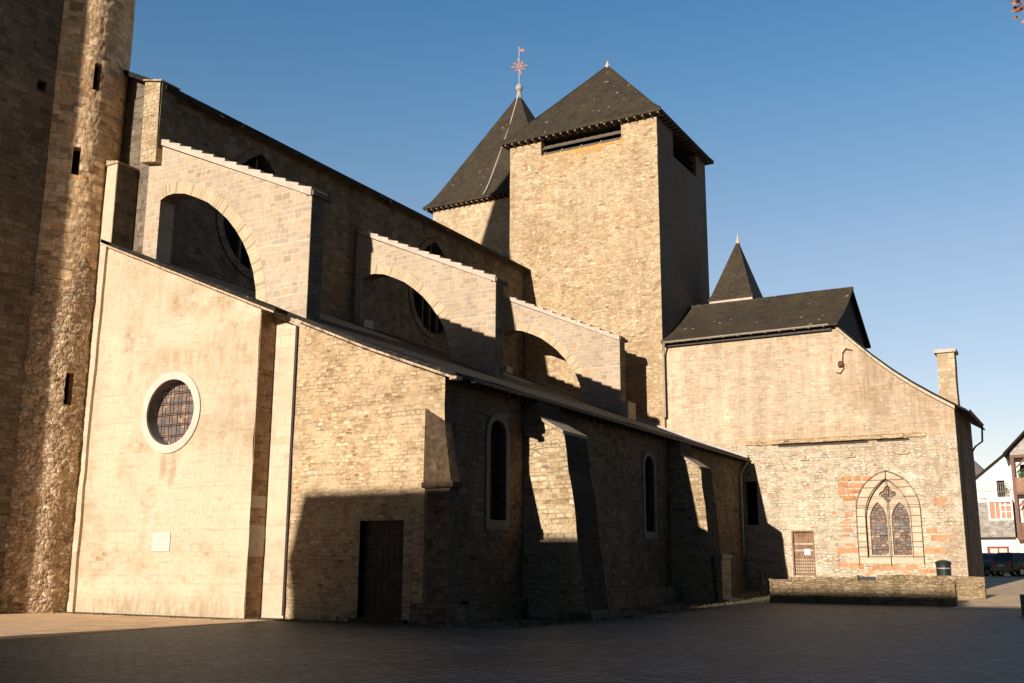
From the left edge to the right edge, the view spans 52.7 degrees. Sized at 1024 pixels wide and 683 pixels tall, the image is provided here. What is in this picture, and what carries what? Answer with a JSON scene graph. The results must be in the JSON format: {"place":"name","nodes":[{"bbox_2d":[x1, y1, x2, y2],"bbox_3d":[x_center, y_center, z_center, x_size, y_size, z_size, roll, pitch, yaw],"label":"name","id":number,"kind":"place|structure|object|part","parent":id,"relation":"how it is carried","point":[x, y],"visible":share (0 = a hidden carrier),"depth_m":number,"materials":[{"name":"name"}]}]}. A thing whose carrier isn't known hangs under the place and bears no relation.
{"place":"outdoors","nodes":[
{"label":"outdoors","id":0,"kind":"place"},
{"bbox_2d":[0,612,267,639],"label":"forecourt","id":1,"kind":"structure","parent":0,"point":[23,625],"depth_m":28.30,"materials":[{"name":"stone paving"}]},
{"bbox_2d":[0,599,1023,682],"bbox_3d":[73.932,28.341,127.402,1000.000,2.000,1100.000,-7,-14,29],"label":"ground","id":2,"kind":"structure","parent":0,"point":[766,641],"depth_m":19.97,"materials":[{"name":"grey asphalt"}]},
{"bbox_2d":[61,612,432,625],"bbox_3d":[-8.457,8.331,31.201,14.500,0.004,1.402,-7,-14,29],"label":"path edge","id":3,"kind":"object","parent":2,"relation":"on","point":[249,618],"visible":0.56,"depth_m":30.83,"materials":[{"name":"beige stone"}]},
{"bbox_2d":[46,597,765,627],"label":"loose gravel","id":4,"kind":"structure","parent":2,"relation":"on","point":[366,622],"depth_m":30.99,"materials":[{"name":"grey gravel"}]},
{"bbox_2d":[0,0,984,626],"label":"cathedral","id":5,"kind":"structure","parent":2,"relation":"on","point":[532,368],"depth_m":37.11,"materials":[{"name":"stone"}]},
{"bbox_2d":[141,371,200,452],"bbox_3d":[-11.085,2.353,34.119,2.710,2.710,0.520,-7,-14,29],"label":"round window","id":6,"kind":"structure","parent":5,"relation":"in","point":[171,407],"depth_m":34.32,"materials":[{"name":"white stone"}]},
{"bbox_2d":[216,147,282,279],"bbox_3d":[-10.446,-5.189,41.996,0.470,5.680,4.500,-7,-14,29],"label":"clerestory window","id":7,"kind":"structure","parent":5,"relation":"in","point":[233,246],"depth_m":41.19,"materials":[{"name":"black glass"}]},
{"bbox_2d":[362,520,403,617],"bbox_3d":[-3.618,6.501,29.580,1.538,2.710,0.096,-7,-14,29],"label":"plank door","id":8,"kind":"structure","parent":5,"relation":"in","point":[383,549],"depth_m":29.60,"materials":[{"name":"brown wood"}]},
{"bbox_2d":[408,236,448,340],"bbox_3d":[-4.138,-2.727,52.859,0.470,5.480,4.500,-7,-14,29],"label":"clerestory window","id":9,"kind":"structure","parent":5,"relation":"in","point":[424,315],"depth_m":52.54,"materials":[{"name":"black glass"}]},
{"bbox_2d":[747,482,758,524],"bbox_3d":[12.379,8.293,52.915,0.800,2.400,0.050,-7,-14,29],"label":"corner window","id":10,"kind":"structure","parent":5,"relation":"in","point":[752,500],"depth_m":52.93,"materials":[{"name":"black glass"}]},
{"bbox_2d":[791,530,815,575],"bbox_3d":[14.366,10.421,50.899,1.100,2.210,0.194,-7,-14,29],"label":"plank door","id":11,"kind":"structure","parent":5,"relation":"in","point":[803,541],"depth_m":50.93,"materials":[{"name":"wood"}]},
{"bbox_2d":[856,470,924,565],"bbox_3d":[17.951,8.397,49.265,2.945,4.473,0.467,-7,-14,29],"label":"gothic window","id":12,"kind":"structure","parent":5,"relation":"in","point":[893,526],"depth_m":49.31,"materials":[{"name":"stone"}]},
{"bbox_2d":[769,579,957,605],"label":"stone wall","id":13,"kind":"structure","parent":2,"relation":"on","point":[891,592],"depth_m":40.92,"materials":[{"name":"beige stone"}]},
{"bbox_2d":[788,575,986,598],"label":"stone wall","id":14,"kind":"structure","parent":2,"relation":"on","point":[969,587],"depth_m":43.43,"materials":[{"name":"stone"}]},
{"bbox_2d":[974,461,983,475],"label":"hip roofed house","id":15,"kind":"structure","parent":2,"relation":"on","point":[978,468],"depth_m":119.22,"materials":[{"name":"stone"}]},
{"bbox_2d":[976,454,1017,573],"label":"gable house","id":16,"kind":"structure","parent":2,"relation":"on","point":[997,519],"depth_m":99.71,"materials":[{"name":"paint"}]},
{"bbox_2d":[987,497,1013,519],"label":"window frame","id":17,"kind":"structure","parent":16,"relation":"in","point":[1001,510],"depth_m":99.34,"materials":[{"name":"white paint"}]},
{"bbox_2d":[996,480,1004,496],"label":"window","id":18,"kind":"structure","parent":16,"relation":"in","point":[999,484],"depth_m":101.43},
{"bbox_2d":[998,478,1012,496],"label":"potted plant","id":19,"kind":"object","parent":16,"relation":"on","point":[1006,489],"visible":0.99,"depth_m":100.02,"materials":[{"name":"green plant"}]},
{"bbox_2d":[1003,431,1023,552],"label":"timber house","id":20,"kind":"structure","parent":2,"relation":"on","point":[1014,450],"depth_m":98.80,"materials":[{"name":"paint"}]},
{"bbox_2d":[1008,0,1023,30],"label":"autumn tree","id":21,"kind":"object","parent":2,"relation":"on","point":[1019,8],"visible":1,"depth_m":15.12,"materials":[{"name":"orange plant"}]},
{"bbox_2d":[1020,594,1023,615],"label":"stone wall","id":22,"kind":"structure","parent":2,"relation":"on","point":[1022,601],"depth_m":33.33,"materials":[{"name":"grey stone"}]},
{"bbox_2d":[129,0,1023,552],"label":"sky","id":23,"kind":"structure","parent":0,"point":[875,148],"materials":[{"name":"blue"}]},
{"bbox_2d":[457,590,769,627],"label":"path verge","id":24,"kind":"structure","parent":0,"point":[628,614],"depth_m":35.83,"materials":[{"name":"green plant"}]},
{"bbox_2d":[472,590,769,626],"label":"grass tufts","id":25,"kind":"object","parent":24,"relation":"on","point":[572,621],"visible":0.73,"depth_m":35.39,"materials":[{"name":"green plant"}]},
{"bbox_2d":[767,581,769,593],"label":"terrace paving","id":26,"kind":"structure","parent":0,"point":[768,586],"depth_m":47.64,"materials":[{"name":"stone"}]},
{"bbox_2d":[935,560,951,575],"bbox_3d":[18.757,9.980,44.941,0.680,0.970,0.680,-7,-14,29],"label":"litter bin","id":27,"kind":"object","parent":26,"relation":"on","point":[943,567],"visible":0.56,"depth_m":44.73,"materials":[{"name":"metal"}]},
{"bbox_2d":[952,574,1023,609],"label":"street","id":28,"kind":"structure","parent":0,"point":[1005,591],"depth_m":44.98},
{"bbox_2d":[982,553,1016,575],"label":"parked car","id":29,"kind":"object","parent":28,"relation":"on","point":[988,558],"visible":0.23,"depth_m":70.01,"materials":[{"name":"black metal"}]},
{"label":"side window","id":30,"kind":"part","parent":29,"relation":"part of","materials":[{"name":"black glass"}]},
{"bbox_2d":[990,552,1023,576],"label":"parked car","id":31,"kind":"object","parent":28,"relation":"on","point":[1002,564],"visible":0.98,"depth_m":67.91,"materials":[{"name":"black paint"}]},
{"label":"rear window","id":32,"kind":"part","parent":31,"relation":"part of","materials":[{"name":"black glass"}]},
{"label":"side window","id":33,"kind":"part","parent":31,"relation":"part of","materials":[{"name":"black glass"}]}
]}

